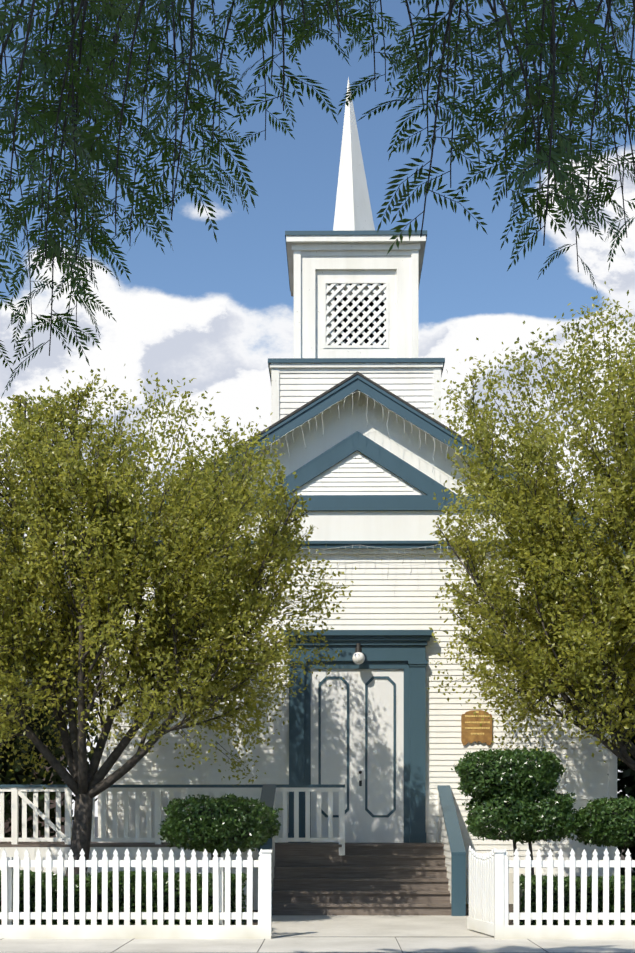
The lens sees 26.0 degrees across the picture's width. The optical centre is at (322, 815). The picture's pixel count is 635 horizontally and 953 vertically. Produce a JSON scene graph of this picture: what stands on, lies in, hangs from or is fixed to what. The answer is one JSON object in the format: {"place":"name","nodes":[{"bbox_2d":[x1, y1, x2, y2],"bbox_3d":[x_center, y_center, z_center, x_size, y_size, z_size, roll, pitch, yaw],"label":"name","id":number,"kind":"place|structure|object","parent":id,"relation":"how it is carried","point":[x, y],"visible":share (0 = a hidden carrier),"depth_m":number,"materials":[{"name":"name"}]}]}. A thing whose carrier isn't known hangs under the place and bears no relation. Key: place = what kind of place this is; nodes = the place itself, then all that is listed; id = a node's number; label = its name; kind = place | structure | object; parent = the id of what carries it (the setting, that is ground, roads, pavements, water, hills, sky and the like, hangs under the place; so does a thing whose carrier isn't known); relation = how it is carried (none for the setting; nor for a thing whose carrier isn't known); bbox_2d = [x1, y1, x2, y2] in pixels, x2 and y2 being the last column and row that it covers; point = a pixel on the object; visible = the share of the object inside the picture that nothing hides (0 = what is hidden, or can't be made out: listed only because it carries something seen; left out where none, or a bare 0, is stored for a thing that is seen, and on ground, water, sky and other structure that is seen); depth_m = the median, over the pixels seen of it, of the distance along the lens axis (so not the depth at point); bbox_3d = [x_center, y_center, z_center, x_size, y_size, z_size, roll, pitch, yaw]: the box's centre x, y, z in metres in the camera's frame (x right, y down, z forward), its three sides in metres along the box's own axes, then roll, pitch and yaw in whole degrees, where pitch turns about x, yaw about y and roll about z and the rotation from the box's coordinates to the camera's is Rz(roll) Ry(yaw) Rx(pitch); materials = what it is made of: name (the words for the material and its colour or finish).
{"place":"outdoors","nodes":[
{"label":"outdoors","id":0,"kind":"place"},
{"bbox_2d":[72,817,97,837],"bbox_3d":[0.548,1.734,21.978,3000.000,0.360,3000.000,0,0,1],"label":"ground","id":1,"kind":"structure","parent":0,"point":[96,827],"depth_m":191.81,"materials":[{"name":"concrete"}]},
{"bbox_2d":[0,0,634,397],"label":"pepper tree","id":2,"kind":"object","parent":1,"relation":"on","point":[84,5],"visible":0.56,"depth_m":4.56,"materials":[{"name":"green plant"}]},
{"bbox_2d":[0,915,634,952],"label":"pavement","id":3,"kind":"structure","parent":0,"point":[365,933],"depth_m":15.43,"materials":[{"name":"concrete"}]},
{"bbox_2d":[0,846,634,938],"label":"picket fence","id":4,"kind":"object","parent":3,"relation":"on","point":[490,914],"visible":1,"depth_m":15.78,"materials":[{"name":"white wood"}]},
{"bbox_2d":[0,0,634,816],"label":"sky","id":5,"kind":"structure","parent":0,"point":[209,311],"materials":[{"name":"blue"}]},
{"bbox_2d":[92,842,634,924],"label":"lot soil","id":6,"kind":"structure","parent":0,"point":[255,921],"depth_m":20.63,"materials":[{"name":"brown soil"}]},
{"bbox_2d":[0,579,48,802],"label":"background trees","id":7,"kind":"object","parent":6,"relation":"on","point":[5,758],"visible":0.11,"depth_m":23.16,"materials":[{"name":"green plant"}]},
{"bbox_2d":[0,497,634,876],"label":"tree foliage","id":8,"kind":"object","parent":7,"relation":"attached to","point":[626,776],"visible":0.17,"depth_m":22.76,"materials":[{"name":"green plant"}]},
{"bbox_2d":[4,690,75,837],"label":"neighbour building","id":9,"kind":"structure","parent":6,"relation":"on","point":[6,825],"depth_m":34.06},
{"bbox_2d":[0,869,246,924],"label":"hedge","id":10,"kind":"object","parent":6,"relation":"on","point":[121,881],"depth_m":16.18,"materials":[{"name":"green plant"}]},
{"bbox_2d":[0,365,355,877],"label":"tree","id":11,"kind":"object","parent":6,"relation":"on","point":[235,551],"depth_m":17.58,"materials":[{"name":"green plant"}]},
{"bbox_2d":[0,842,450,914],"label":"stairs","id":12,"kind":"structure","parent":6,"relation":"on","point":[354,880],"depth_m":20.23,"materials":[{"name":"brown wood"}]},
{"bbox_2d":[0,788,344,909],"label":"porch railing","id":13,"kind":"object","parent":12,"relation":"on","point":[16,793],"visible":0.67,"depth_m":20.59,"materials":[{"name":"white wood"}]},
{"bbox_2d":[275,866,446,878],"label":"step board gaps","id":14,"kind":"object","parent":12,"relation":"on","point":[389,878],"visible":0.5,"depth_m":20.11,"materials":[{"name":"black"}]},
{"bbox_2d":[94,390,631,903],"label":"church facade","id":15,"kind":"structure","parent":6,"relation":"on","point":[402,592],"depth_m":21.96,"materials":[{"name":"white wood"}]},
{"bbox_2d":[0,230,633,915],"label":"building trim","id":16,"kind":"structure","parent":15,"relation":"attached to","point":[404,650],"depth_m":21.88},
{"bbox_2d":[161,391,513,577],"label":"icicle lights","id":17,"kind":"object","parent":15,"relation":"attached to","point":[389,438],"visible":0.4,"depth_m":21.56,"materials":[{"name":"grey"}]},
{"bbox_2d":[270,77,442,424],"bbox_3d":[0.570,-8.311,24.328,2.880,9.450,2.920,0,0,1],"label":"steeple","id":18,"kind":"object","parent":15,"relation":"on","point":[317,264],"depth_m":23.21,"materials":[{"name":"white wood"}]},
{"bbox_2d":[326,283,385,344],"bbox_3d":[0.560,-8.471,23.291,1.030,1.060,0.034,0,0,1],"label":"lattice","id":19,"kind":"object","parent":18,"relation":"attached to","point":[357,312],"visible":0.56,"depth_m":23.28,"materials":[{"name":"white paint"}]},
{"bbox_2d":[328,284,385,344],"bbox_3d":[0.564,-8.551,23.633,1.870,1.910,0.010,0,0,1],"label":"belfry interior","id":20,"kind":"object","parent":18,"relation":"attached to","point":[360,325],"visible":0.07,"depth_m":23.63,"materials":[{"name":"black"}]},
{"bbox_2d":[311,669,403,842],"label":"door leaves","id":21,"kind":"object","parent":15,"relation":"attached to","point":[362,825],"visible":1,"depth_m":21.96,"materials":[{"name":"white wood"}]},
{"bbox_2d":[355,643,361,785],"bbox_3d":[0.570,-1.591,21.824,0.108,2.250,0.272,0,0,1],"label":"door hardware and lamp bracket","id":22,"kind":"object","parent":21,"relation":"attached to","point":[358,647],"visible":1,"depth_m":21.72,"materials":[{"name":"black metal"}]},
{"bbox_2d":[352,652,364,664],"bbox_3d":[0.566,-2.481,21.738,0.200,0.200,0.200,0,0,1],"label":"lamp globe","id":23,"kind":"object","parent":15,"relation":"attached to","point":[358,658],"visible":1,"depth_m":21.67,"materials":[{"name":"white glass"}]},
{"bbox_2d":[147,371,622,536],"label":"church roof shingles","id":24,"kind":"object","parent":15,"relation":"on","point":[344,381],"visible":0.15,"depth_m":21.54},
{"bbox_2d":[461,710,491,744],"bbox_3d":[2.452,-1.396,21.931,0.490,0.560,0.033,0,0,1],"label":"plaque","id":25,"kind":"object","parent":15,"relation":"attached to","point":[467,737],"depth_m":21.91,"materials":[{"name":"brown wood"}]},
{"bbox_2d":[465,711,489,734],"bbox_3d":[2.463,-1.473,21.913,0.392,0.375,0.005,0,0,1],"label":"plaque lettering","id":26,"kind":"object","parent":25,"relation":"attached to","point":[477,722],"depth_m":21.91},
{"bbox_2d":[211,789,627,874],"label":"shrub stems","id":27,"kind":"object","parent":6,"relation":"on","point":[514,849],"depth_m":17.24,"materials":[{"name":"brown plant"}]},
{"bbox_2d":[158,793,282,854],"bbox_3d":[-1.331,0.115,18.004,1.637,0.811,1.337,0,0,1],"label":"topiary","id":28,"kind":"object","parent":27,"relation":"attached to","point":[172,831],"depth_m":17.57,"materials":[{"name":"green plant"}]},
{"bbox_2d":[462,789,583,844],"bbox_3d":[2.480,0.013,17.196,1.470,0.710,1.207,0,0,1],"label":"topiary","id":29,"kind":"object","parent":27,"relation":"attached to","point":[563,826],"depth_m":16.81,"materials":[{"name":"green plant"}]},
{"bbox_2d":[451,746,566,799],"bbox_3d":[2.327,-0.519,17.250,1.405,0.692,1.213,0,0,1],"label":"topiary","id":30,"kind":"object","parent":29,"relation":"on","point":[547,773],"depth_m":16.84,"materials":[{"name":"green plant"}]},
{"bbox_2d":[571,796,634,848],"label":"shrub","id":31,"kind":"object","parent":27,"relation":"attached to","point":[594,809],"depth_m":16.90,"materials":[{"name":"green plant"}]},
{"bbox_2d":[423,281,634,770],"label":"tree","id":32,"kind":"object","parent":6,"relation":"on","point":[482,433],"depth_m":17.54,"materials":[{"name":"green plant"}]},
{"bbox_2d":[519,874,634,924],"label":"hedge","id":33,"kind":"object","parent":6,"relation":"on","point":[577,884],"depth_m":16.13,"materials":[{"name":"green plant"}]}
]}

